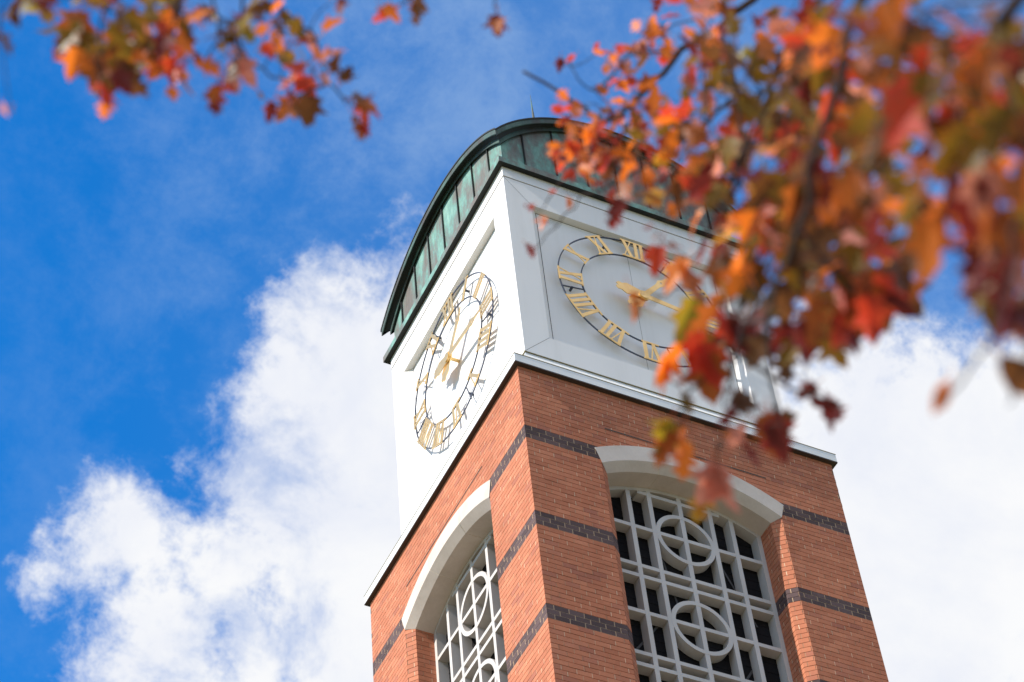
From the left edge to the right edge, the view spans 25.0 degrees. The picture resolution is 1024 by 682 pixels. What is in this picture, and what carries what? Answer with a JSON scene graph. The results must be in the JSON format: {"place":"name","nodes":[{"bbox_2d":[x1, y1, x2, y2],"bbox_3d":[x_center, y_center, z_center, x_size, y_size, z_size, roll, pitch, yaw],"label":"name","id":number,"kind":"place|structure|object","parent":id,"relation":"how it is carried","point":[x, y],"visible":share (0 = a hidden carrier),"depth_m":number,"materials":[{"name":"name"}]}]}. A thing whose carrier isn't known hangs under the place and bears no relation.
{"place":"outdoors","nodes":[
{"label":"outdoors","id":0,"kind":"place"},
{"bbox_2d":[0,0,1023,681],"label":"sky","id":1,"kind":"structure","parent":0,"point":[199,471],"materials":[{"name":"blue"}]},
{"label":"pavement","id":2,"kind":"structure","parent":0,"visible":0},
{"bbox_2d":[0,0,1023,523],"bbox_3d":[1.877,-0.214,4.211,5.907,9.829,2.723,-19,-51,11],"label":"autumn oak tree","id":3,"kind":"object","parent":2,"relation":"on","point":[800,212],"visible":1,"depth_m":5.07,"materials":[{"name":"orange plant"}]},
{"bbox_2d":[364,96,888,681],"bbox_3d":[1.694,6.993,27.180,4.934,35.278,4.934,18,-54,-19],"label":"clock tower","id":4,"kind":"structure","parent":2,"relation":"on","point":[552,530],"depth_m":30.51,"materials":[{"name":"red brick"}]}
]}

